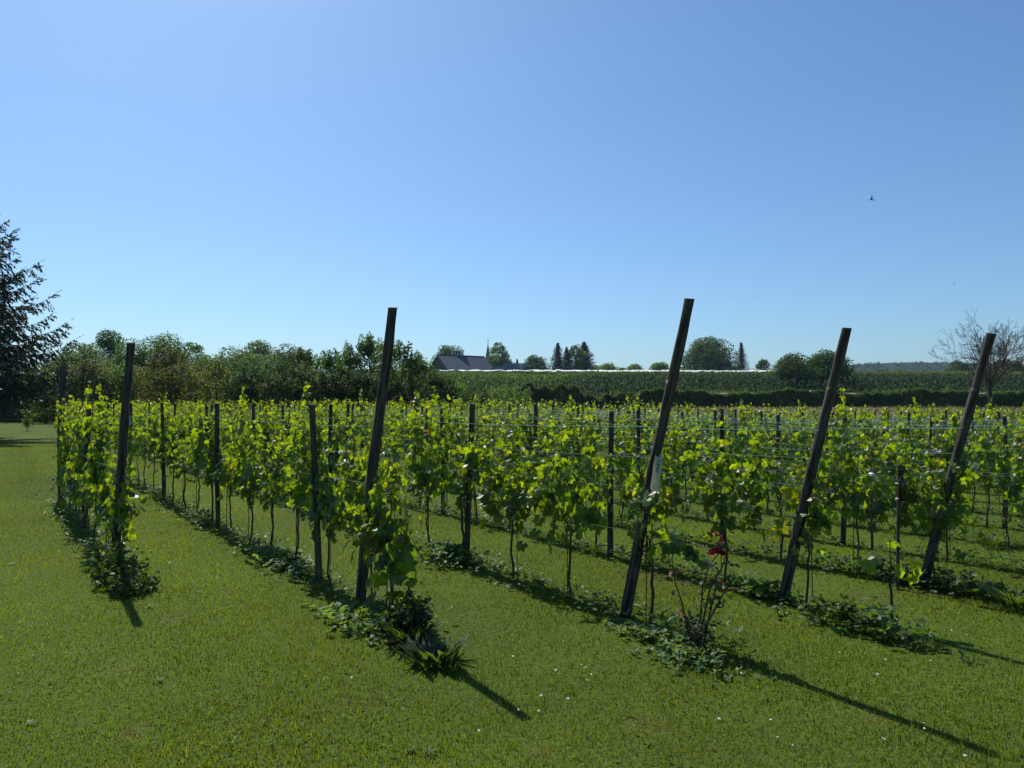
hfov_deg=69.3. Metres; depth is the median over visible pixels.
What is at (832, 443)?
grapevine
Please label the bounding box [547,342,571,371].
spruce tree
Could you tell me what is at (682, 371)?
rain cover
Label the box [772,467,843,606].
grapevine
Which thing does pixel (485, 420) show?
grapevine
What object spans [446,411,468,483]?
grapevine
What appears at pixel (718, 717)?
daisies
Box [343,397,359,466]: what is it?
grapevine
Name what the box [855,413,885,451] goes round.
grapevine
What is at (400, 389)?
bush
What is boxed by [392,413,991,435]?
trellis wire
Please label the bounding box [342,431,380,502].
grapevine
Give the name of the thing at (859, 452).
grapevine
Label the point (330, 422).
vineyard post
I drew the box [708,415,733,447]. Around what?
grapevine
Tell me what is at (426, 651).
daylily
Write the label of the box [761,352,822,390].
broadleaf tree
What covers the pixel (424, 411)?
grapevine
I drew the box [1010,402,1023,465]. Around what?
grapevine
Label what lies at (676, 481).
grapevine
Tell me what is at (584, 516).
grapevine
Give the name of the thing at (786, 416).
trellis wire
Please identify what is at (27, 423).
young tree
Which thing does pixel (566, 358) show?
spruce tree
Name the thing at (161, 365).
broadleaf tree
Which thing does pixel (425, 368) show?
cherry tree
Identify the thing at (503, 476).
trellis wire
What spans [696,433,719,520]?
grapevine
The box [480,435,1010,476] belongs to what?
trellis wire
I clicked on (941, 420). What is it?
grapevine
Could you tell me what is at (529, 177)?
sky
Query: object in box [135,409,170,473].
grapevine
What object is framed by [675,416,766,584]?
grapevine
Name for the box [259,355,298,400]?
cherry tree
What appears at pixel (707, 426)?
grapevine
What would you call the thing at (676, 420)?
grapevine
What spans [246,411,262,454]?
grapevine
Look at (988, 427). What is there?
grapevine
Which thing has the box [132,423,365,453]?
trellis wire
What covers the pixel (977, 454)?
grapevine
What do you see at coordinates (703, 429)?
trellis wire
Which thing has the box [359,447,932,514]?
trellis wire
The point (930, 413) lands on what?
grapevine
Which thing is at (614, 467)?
trellis wire
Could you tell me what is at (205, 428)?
grapevine
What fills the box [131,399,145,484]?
grapevine
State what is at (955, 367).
broadleaf tree
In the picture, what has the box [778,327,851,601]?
vineyard end post
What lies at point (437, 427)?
grapevine
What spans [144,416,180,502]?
grapevine
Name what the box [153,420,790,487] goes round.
trellis wire
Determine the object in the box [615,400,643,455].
grapevine
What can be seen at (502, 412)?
grapevine
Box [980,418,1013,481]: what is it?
grapevine
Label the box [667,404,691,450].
grapevine
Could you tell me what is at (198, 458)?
grapevine
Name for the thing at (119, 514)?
grapevine
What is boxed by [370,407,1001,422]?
trellis wire
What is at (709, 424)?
trellis wire
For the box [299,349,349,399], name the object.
cherry tree
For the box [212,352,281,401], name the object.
broadleaf tree
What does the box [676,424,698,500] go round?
grapevine
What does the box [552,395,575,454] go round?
grapevine
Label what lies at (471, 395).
shrub
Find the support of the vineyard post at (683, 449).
on the lawn at (614, 754)
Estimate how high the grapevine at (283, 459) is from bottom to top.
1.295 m
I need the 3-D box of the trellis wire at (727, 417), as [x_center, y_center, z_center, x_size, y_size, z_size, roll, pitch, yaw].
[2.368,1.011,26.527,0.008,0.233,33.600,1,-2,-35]
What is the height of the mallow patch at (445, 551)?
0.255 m
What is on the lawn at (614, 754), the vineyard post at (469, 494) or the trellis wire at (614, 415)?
the vineyard post at (469, 494)
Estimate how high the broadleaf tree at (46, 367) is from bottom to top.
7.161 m
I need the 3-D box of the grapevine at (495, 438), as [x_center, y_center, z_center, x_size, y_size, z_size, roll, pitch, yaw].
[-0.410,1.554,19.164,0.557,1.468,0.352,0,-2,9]
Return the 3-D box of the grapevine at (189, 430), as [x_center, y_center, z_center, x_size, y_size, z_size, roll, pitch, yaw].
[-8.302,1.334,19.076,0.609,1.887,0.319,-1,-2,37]
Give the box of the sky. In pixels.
[0,0,1023,370]
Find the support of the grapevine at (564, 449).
on the lawn at (614, 754)
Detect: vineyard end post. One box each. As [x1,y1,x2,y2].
[57,370,66,500]
[111,342,134,550]
[355,307,396,604]
[620,298,694,617]
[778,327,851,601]
[918,333,995,586]
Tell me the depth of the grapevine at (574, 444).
11.60 m
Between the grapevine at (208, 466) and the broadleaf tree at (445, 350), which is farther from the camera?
the broadleaf tree at (445, 350)
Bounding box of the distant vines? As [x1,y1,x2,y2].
[53,397,1020,456]
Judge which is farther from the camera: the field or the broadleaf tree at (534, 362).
the broadleaf tree at (534, 362)
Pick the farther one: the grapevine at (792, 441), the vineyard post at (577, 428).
the vineyard post at (577, 428)
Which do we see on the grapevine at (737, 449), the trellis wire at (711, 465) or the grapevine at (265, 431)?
the trellis wire at (711, 465)
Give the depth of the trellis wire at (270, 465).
8.01 m
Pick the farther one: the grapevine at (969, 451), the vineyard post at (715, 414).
the vineyard post at (715, 414)
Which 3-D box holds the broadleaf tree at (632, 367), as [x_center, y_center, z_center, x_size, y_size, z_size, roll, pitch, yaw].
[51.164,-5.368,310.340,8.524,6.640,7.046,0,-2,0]
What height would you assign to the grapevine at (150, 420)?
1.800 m
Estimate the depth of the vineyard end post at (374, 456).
6.18 m
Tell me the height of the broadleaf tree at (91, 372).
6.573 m
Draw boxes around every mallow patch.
[233,544,331,585]
[302,598,420,647]
[419,543,489,572]
[603,616,693,657]
[630,639,758,680]
[712,577,817,606]
[767,593,977,662]
[797,554,968,591]
[854,565,1010,601]
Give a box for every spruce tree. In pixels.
[0,220,83,417]
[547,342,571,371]
[562,346,573,369]
[576,341,595,369]
[734,342,749,369]
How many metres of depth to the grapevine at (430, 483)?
8.92 m
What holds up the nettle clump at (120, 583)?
on the lawn at (614, 754)
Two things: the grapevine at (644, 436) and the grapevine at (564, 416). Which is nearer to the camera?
the grapevine at (644, 436)
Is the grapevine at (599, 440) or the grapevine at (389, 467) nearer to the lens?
the grapevine at (389, 467)
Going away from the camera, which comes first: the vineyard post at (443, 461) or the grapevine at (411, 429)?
the vineyard post at (443, 461)
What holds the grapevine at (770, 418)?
on the lawn at (614, 754)
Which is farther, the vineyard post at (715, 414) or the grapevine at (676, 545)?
the vineyard post at (715, 414)
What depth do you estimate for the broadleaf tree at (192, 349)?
83.80 m
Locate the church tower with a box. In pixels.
[485,340,489,358]
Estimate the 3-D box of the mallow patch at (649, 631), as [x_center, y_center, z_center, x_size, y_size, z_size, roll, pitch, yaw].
[1.003,1.852,5.527,0.585,0.105,0.939,0,-2,0]
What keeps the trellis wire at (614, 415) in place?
attached to the vineyard post at (931, 423)
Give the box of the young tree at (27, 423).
[20,409,40,430]
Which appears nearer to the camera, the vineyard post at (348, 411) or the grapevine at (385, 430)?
the vineyard post at (348, 411)
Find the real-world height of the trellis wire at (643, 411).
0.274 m
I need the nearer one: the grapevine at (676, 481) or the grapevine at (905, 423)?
the grapevine at (676, 481)
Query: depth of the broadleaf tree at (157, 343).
80.71 m
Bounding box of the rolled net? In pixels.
[512,372,630,374]
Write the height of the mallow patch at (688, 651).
0.132 m
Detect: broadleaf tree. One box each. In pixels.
[23,356,59,387]
[23,368,65,422]
[26,352,99,390]
[50,342,118,389]
[50,351,114,407]
[84,361,152,407]
[90,328,126,365]
[99,345,161,399]
[114,331,189,396]
[132,344,212,412]
[174,341,212,380]
[178,353,245,405]
[180,358,238,412]
[211,344,255,386]
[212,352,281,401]
[240,339,282,370]
[265,343,321,381]
[429,345,462,365]
[487,342,510,367]
[487,355,503,368]
[523,354,550,371]
[563,344,588,369]
[585,365,598,371]
[597,362,620,369]
[625,363,643,369]
[649,361,668,370]
[681,335,741,372]
[753,358,769,369]
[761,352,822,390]
[801,348,860,388]
[943,360,972,371]
[991,358,1023,371]
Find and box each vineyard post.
[81,404,90,528]
[128,403,131,479]
[160,403,165,498]
[173,403,175,425]
[206,404,212,475]
[214,403,220,527]
[252,404,256,465]
[281,405,283,440]
[308,404,322,582]
[328,404,332,494]
[346,404,349,487]
[350,404,353,465]
[405,404,406,451]
[425,407,428,472]
[440,408,444,513]
[464,403,474,559]
[534,404,537,494]
[576,408,578,479]
[607,412,613,555]
[636,411,639,486]
[681,412,684,478]
[713,411,716,503]
[719,409,724,547]
[734,409,738,475]
[760,411,762,474]
[776,415,779,501]
[801,412,805,465]
[840,417,847,544]
[854,411,855,451]
[907,413,910,472]
[928,415,934,534]
[996,411,998,429]
[1002,416,1007,528]
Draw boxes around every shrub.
[436,374,471,408]
[457,387,483,404]
[466,387,503,411]
[481,384,537,411]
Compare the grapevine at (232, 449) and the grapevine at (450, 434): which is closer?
the grapevine at (450, 434)
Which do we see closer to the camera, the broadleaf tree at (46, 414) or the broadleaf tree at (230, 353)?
the broadleaf tree at (46, 414)
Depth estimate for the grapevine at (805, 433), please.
19.21 m
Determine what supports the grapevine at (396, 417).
on the lawn at (614, 754)
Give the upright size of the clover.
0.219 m
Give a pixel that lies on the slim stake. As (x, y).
(898, 530)
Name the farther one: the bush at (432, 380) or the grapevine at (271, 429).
the bush at (432, 380)
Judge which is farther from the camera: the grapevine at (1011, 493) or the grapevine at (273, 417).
the grapevine at (273, 417)
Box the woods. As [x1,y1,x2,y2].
[769,361,991,372]
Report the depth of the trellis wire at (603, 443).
8.43 m
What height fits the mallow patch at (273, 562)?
0.160 m
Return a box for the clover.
[0,484,1023,767]
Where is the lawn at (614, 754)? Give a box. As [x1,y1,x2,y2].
[0,378,1023,767]
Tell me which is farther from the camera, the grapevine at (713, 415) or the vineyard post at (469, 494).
the grapevine at (713, 415)
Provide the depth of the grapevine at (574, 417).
21.83 m
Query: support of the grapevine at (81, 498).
on the lawn at (614, 754)
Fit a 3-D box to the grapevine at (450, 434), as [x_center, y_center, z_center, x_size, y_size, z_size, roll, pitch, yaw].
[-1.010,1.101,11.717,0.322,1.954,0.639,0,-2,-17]
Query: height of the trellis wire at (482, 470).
0.055 m
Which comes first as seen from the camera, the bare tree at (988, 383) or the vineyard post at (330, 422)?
the vineyard post at (330, 422)
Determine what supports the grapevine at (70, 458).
on the lawn at (614, 754)
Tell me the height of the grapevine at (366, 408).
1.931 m
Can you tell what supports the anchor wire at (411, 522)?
attached to the vineyard end post at (374, 456)
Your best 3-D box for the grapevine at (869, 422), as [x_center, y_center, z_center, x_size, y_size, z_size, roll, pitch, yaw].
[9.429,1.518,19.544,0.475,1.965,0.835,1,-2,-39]
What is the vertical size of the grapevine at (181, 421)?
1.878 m
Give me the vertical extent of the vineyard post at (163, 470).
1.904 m
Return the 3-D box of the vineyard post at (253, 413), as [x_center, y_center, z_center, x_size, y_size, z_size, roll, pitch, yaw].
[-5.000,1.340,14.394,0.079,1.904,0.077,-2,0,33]
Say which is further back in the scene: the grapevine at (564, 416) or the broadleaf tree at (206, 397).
the broadleaf tree at (206, 397)
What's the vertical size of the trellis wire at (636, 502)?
0.069 m
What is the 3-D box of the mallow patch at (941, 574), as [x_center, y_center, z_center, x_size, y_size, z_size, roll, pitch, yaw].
[4.210,1.877,7.104,1.842,0.235,0.809,-1,-2,36]
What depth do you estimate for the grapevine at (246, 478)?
9.19 m
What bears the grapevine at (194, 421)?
on the lawn at (614, 754)
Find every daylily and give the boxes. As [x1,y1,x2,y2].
[394,630,471,670]
[973,576,1023,611]
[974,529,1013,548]
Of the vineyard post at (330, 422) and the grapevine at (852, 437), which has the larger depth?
the grapevine at (852, 437)
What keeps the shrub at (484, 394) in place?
on the lawn at (614, 754)
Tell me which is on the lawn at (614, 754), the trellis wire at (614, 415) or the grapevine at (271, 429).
the grapevine at (271, 429)
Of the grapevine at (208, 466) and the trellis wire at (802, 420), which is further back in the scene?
the trellis wire at (802, 420)
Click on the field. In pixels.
(877, 412)
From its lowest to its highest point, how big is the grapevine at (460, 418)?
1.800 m
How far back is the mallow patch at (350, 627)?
5.78 m
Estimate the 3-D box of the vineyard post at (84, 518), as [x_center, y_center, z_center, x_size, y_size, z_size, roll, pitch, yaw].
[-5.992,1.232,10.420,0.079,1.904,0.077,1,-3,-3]
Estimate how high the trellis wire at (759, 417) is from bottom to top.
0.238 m
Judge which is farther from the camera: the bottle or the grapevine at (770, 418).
the grapevine at (770, 418)
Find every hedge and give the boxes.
[0,373,187,421]
[466,381,636,409]
[626,387,1023,406]
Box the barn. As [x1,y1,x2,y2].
[430,354,492,371]
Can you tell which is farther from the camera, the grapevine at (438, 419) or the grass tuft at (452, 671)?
the grapevine at (438, 419)
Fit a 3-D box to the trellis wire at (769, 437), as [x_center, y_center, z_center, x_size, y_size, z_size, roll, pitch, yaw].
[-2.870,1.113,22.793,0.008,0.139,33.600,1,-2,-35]
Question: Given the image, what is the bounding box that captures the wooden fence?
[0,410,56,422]
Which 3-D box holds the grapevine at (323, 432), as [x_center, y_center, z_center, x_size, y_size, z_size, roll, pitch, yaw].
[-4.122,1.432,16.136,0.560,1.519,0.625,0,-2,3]
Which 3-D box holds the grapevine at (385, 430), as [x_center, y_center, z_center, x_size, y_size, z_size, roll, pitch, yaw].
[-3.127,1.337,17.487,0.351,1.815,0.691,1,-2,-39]
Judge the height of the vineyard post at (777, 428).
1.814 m
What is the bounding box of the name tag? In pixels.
[650,454,662,491]
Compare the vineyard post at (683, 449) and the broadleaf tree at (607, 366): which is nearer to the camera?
the vineyard post at (683, 449)
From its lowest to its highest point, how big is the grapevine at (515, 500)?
1.564 m
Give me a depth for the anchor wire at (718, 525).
5.35 m
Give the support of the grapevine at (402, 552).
on the lawn at (614, 754)
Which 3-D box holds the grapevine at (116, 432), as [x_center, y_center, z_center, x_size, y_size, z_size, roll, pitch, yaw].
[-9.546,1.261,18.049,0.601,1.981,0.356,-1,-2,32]
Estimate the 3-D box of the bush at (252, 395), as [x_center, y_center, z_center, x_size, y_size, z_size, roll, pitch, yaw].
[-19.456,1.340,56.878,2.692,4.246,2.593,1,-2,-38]
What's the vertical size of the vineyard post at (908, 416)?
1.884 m
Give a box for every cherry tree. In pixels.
[219,362,279,406]
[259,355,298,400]
[279,346,325,402]
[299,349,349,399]
[317,344,368,403]
[337,331,404,403]
[370,339,426,404]
[403,351,444,403]
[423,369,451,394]
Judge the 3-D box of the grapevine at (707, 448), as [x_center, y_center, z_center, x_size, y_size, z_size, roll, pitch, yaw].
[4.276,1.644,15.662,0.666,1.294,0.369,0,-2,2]
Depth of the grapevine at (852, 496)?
7.86 m
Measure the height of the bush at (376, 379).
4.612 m
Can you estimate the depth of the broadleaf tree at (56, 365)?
77.06 m
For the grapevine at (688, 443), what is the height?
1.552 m
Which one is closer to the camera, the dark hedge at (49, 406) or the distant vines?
the distant vines
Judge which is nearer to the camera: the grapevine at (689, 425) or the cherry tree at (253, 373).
the grapevine at (689, 425)
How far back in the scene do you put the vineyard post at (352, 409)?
18.73 m
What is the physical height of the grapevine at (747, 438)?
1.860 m
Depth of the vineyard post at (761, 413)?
20.26 m
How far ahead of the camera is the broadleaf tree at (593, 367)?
324.04 m
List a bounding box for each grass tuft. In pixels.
[437,656,460,673]
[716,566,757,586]
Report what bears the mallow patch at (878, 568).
on the lawn at (614, 754)
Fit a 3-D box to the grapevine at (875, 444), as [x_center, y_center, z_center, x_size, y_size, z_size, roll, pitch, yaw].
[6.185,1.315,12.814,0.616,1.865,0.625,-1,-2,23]
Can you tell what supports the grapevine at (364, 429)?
on the lawn at (614, 754)
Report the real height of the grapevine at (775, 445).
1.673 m
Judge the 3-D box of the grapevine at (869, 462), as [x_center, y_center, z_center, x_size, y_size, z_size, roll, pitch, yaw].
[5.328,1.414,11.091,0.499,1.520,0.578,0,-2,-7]
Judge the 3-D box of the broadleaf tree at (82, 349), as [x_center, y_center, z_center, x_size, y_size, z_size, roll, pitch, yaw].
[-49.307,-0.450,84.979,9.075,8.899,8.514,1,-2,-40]
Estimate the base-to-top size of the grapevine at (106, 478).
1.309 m
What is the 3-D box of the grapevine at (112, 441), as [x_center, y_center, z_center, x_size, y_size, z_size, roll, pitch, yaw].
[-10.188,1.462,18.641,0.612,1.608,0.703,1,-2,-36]
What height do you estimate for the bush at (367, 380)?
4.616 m
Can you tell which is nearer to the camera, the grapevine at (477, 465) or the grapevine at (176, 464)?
the grapevine at (477, 465)
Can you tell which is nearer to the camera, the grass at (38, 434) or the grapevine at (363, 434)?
the grapevine at (363, 434)
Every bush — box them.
[227,365,257,410]
[246,374,274,408]
[256,371,294,426]
[276,375,302,411]
[288,369,321,414]
[307,368,334,406]
[316,367,348,407]
[336,366,369,405]
[348,369,376,407]
[372,372,395,407]
[386,375,413,412]
[402,368,425,407]
[414,369,448,409]
[431,372,462,408]
[669,528,740,647]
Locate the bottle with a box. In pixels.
[895,469,905,500]
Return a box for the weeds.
[39,438,1023,659]
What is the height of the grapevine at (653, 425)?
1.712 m
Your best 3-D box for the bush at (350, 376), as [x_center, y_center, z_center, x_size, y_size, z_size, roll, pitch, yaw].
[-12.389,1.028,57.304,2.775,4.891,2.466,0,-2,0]
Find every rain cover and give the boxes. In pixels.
[439,369,770,371]
[460,370,765,372]
[534,370,764,372]
[599,370,768,371]
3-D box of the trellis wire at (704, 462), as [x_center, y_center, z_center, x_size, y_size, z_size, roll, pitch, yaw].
[-5.633,1.286,20.893,0.007,0.105,33.882,1,-2,-35]
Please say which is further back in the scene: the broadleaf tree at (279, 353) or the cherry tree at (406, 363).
the broadleaf tree at (279, 353)
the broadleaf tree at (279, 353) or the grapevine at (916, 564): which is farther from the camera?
the broadleaf tree at (279, 353)
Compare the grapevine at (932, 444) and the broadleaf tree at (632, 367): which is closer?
the grapevine at (932, 444)
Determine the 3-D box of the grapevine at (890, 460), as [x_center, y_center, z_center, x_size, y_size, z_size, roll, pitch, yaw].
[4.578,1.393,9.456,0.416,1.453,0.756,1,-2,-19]
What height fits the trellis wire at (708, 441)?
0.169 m
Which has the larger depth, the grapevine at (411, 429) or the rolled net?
the rolled net
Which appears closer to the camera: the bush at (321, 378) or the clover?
the clover
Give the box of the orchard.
[395,370,1023,402]
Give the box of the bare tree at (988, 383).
[928,308,1023,416]
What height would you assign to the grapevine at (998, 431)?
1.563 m
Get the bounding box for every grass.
[0,422,605,446]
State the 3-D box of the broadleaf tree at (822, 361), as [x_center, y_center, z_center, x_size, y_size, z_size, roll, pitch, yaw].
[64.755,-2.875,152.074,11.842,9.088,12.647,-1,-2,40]
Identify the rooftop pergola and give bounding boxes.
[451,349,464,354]
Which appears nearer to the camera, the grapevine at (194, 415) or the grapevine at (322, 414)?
the grapevine at (322, 414)
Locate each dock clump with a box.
[370,613,445,647]
[376,586,433,641]
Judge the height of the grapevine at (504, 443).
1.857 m
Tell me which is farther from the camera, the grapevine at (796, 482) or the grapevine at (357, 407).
the grapevine at (357, 407)
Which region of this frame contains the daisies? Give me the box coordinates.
[304,531,967,755]
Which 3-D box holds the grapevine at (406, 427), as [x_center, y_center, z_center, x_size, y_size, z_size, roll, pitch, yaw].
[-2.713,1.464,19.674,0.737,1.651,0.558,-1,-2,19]
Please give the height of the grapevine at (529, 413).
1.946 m
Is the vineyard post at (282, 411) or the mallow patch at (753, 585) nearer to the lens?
the mallow patch at (753, 585)
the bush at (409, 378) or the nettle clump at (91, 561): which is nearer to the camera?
the nettle clump at (91, 561)
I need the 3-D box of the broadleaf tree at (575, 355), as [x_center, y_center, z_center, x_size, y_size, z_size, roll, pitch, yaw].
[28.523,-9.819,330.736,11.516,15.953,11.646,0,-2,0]
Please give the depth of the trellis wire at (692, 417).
18.04 m
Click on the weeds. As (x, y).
(438, 543)
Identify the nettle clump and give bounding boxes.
[82,552,103,570]
[89,540,149,588]
[99,564,166,598]
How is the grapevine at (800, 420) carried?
on the lawn at (614, 754)
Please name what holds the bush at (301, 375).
on the lawn at (614, 754)
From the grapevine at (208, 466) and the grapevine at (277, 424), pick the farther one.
the grapevine at (277, 424)
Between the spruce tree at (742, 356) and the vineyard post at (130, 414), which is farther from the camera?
the spruce tree at (742, 356)
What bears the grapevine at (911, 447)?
on the lawn at (614, 754)
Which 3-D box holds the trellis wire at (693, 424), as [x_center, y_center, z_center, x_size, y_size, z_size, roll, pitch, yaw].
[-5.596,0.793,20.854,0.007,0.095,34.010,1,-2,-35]
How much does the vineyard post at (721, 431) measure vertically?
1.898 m
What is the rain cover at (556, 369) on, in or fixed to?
on the orchard
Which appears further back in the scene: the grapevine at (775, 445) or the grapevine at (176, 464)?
the grapevine at (775, 445)
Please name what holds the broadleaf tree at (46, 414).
on the lawn at (614, 754)
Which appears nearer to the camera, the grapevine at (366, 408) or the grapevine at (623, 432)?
the grapevine at (623, 432)
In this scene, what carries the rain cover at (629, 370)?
on the orchard
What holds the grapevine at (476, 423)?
on the lawn at (614, 754)
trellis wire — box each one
[57,408,367,425]
[57,419,363,482]
[109,408,649,426]
[112,414,649,457]
[115,446,350,521]
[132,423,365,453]
[133,423,639,487]
[135,424,636,490]
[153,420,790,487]
[155,408,818,430]
[158,414,804,457]
[158,420,802,485]
[195,408,962,428]
[205,420,948,478]
[224,452,634,531]
[248,442,792,524]
[263,418,1008,464]
[274,413,1020,445]
[276,409,958,428]
[284,408,896,425]
[303,419,951,453]
[306,429,923,480]
[326,408,1023,425]
[356,408,971,423]
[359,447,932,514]
[368,427,1011,473]
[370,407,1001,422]
[385,419,997,450]
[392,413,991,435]
[399,416,995,442]
[407,407,1001,420]
[433,415,1015,438]
[448,407,904,419]
[455,408,1017,421]
[462,407,995,419]
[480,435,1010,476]
[484,426,994,458]
[492,451,1011,506]
[498,414,973,432]
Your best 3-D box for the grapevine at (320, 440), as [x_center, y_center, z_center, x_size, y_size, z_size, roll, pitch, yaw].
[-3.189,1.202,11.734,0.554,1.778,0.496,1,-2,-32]
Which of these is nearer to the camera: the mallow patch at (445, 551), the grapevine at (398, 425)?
the mallow patch at (445, 551)
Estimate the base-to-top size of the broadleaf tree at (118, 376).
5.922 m
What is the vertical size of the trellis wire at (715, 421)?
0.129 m
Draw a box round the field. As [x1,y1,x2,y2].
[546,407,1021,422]
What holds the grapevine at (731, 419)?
on the lawn at (614, 754)
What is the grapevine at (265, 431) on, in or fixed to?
on the lawn at (614, 754)
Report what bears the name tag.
attached to the vineyard end post at (627, 603)
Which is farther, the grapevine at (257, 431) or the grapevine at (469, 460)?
the grapevine at (257, 431)
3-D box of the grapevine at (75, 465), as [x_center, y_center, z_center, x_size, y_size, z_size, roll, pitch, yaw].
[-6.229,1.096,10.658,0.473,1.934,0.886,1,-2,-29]
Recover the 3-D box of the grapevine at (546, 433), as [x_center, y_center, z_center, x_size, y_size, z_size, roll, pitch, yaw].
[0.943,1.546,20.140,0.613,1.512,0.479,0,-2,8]
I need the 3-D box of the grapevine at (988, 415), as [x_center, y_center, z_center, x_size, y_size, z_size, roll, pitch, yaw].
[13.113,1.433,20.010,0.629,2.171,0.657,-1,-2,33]
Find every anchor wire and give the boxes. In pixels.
[385,397,436,643]
[673,394,765,661]
[836,407,930,620]
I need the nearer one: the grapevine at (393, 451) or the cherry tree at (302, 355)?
the grapevine at (393, 451)
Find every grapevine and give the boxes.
[50,401,70,504]
[57,398,84,510]
[59,395,91,523]
[61,406,92,517]
[65,439,94,533]
[77,380,112,542]
[80,442,126,548]
[95,450,171,562]
[104,417,117,455]
[106,415,119,470]
[109,396,120,446]
[114,415,150,468]
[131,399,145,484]
[134,404,160,492]
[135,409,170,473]
[136,410,152,488]
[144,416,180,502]
[147,403,152,432]
[159,439,194,509]
[164,391,179,433]
[168,400,206,516]
[168,408,185,438]
[173,400,187,454]
[183,400,194,457]
[184,411,202,471]
[190,402,197,427]
[193,410,248,524]
[200,399,219,476]
[211,408,222,449]
[211,447,241,533]
[217,385,284,543]
[220,418,237,456]
[223,418,249,470]
[226,400,244,457]
[241,404,257,466]
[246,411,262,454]
[253,439,290,549]
[258,404,289,469]
[259,406,275,456]
[264,397,280,469]
[269,431,290,500]
[275,379,311,563]
[275,404,285,435]
[278,402,299,475]
[284,412,308,466]
[297,415,309,439]
[299,399,317,430]
[305,414,386,586]
[308,405,324,472]
[316,402,325,427]
[319,418,328,480]
[320,466,425,610]
[325,397,362,497]
[339,444,409,602]
[340,410,365,464]
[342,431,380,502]
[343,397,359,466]
[350,403,359,454]
[355,415,380,453]
[358,387,374,449]
[364,399,384,447]
[371,410,390,474]
[378,442,413,520]
[381,425,405,496]
[383,396,408,470]
[384,400,396,435]
[388,403,400,441]
[398,410,420,457]
[402,415,428,485]
[403,384,452,548]
[404,439,427,507]
[413,396,433,447]
[428,399,439,438]
[436,395,460,512]
[437,402,452,451]
[442,429,493,545]
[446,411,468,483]
[453,404,467,462]
[456,396,468,459]
[459,424,489,521]
[473,392,492,440]
[474,422,497,486]
[476,399,501,480]
[476,423,557,577]
[489,402,504,461]
[491,416,501,465]
[494,401,525,529]
[494,410,523,475]
[495,439,515,474]
[497,400,511,436]
[519,398,533,455]
[520,401,543,461]
[526,401,584,540]
[527,405,614,597]
[530,413,561,508]
[538,414,556,437]
[545,407,560,434]
[548,424,570,460]
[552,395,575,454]
[554,403,565,454]
[562,403,595,480]
[565,408,579,436]
[576,441,615,551]
[579,426,602,475]
[583,405,601,446]
[584,401,603,471]
[592,423,605,457]
[601,403,686,566]
[602,395,635,477]
[605,401,619,440]
[607,406,636,503]
[613,410,637,525]
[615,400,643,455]
[620,401,644,451]
[623,489,710,624]
[633,390,657,478]
[635,424,664,459]
[646,426,677,511]
[646,428,683,515]
[648,416,655,438]
[664,418,687,455]
[665,410,680,436]
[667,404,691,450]
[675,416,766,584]
[676,410,702,451]
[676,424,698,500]
[679,418,701,455]
[687,398,765,513]
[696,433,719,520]
[697,412,713,443]
[698,432,713,458]
[701,409,713,439]
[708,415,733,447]
[708,426,737,468]
[710,404,727,432]
[724,403,737,438]
[727,412,755,461]
[737,404,767,528]
[751,404,767,441]
[753,435,784,507]
[759,405,780,472]
[759,444,806,559]
[766,416,794,494]
[770,417,787,444]
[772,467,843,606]
[775,425,800,478]
[784,408,808,480]
[786,399,801,429]
[787,463,826,535]
[793,411,831,504]
[796,406,816,465]
[805,434,839,507]
[813,387,915,573]
[817,414,842,470]
[830,410,850,470]
[840,406,852,439]
[842,437,896,548]
[848,429,856,455]
[852,431,882,485]
[853,406,888,490]
[854,404,881,443]
[854,411,880,438]
[854,432,884,528]
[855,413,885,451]
[861,537,923,619]
[885,415,898,438]
[889,413,911,456]
[892,397,922,449]
[894,434,984,587]
[895,400,941,474]
[895,405,925,485]
[908,438,927,515]
[910,409,942,447]
[912,410,974,560]
[919,399,949,487]
[937,407,951,449]
[942,429,973,467]
[948,407,956,438]
[964,423,990,511]
[970,405,997,440]
[970,405,1012,526]
[970,414,991,483]
[977,410,1023,545]
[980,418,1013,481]
[984,397,1009,441]
[997,424,1015,473]
[998,422,1020,503]
[1003,433,1023,521]
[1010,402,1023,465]
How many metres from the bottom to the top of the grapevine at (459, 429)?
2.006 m
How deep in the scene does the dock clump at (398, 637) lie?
5.35 m
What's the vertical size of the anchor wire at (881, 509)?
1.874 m
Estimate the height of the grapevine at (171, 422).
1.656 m
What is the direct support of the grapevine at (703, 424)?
on the lawn at (614, 754)
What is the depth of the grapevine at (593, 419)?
20.95 m
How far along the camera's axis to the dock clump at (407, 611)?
5.53 m
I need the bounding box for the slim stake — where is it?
[895,465,900,589]
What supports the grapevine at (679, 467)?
on the lawn at (614, 754)
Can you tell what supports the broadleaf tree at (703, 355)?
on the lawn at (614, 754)
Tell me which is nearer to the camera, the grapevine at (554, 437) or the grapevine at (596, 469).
the grapevine at (596, 469)
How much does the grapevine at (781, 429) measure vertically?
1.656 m
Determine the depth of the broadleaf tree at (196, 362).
79.00 m
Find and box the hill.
[228,362,976,377]

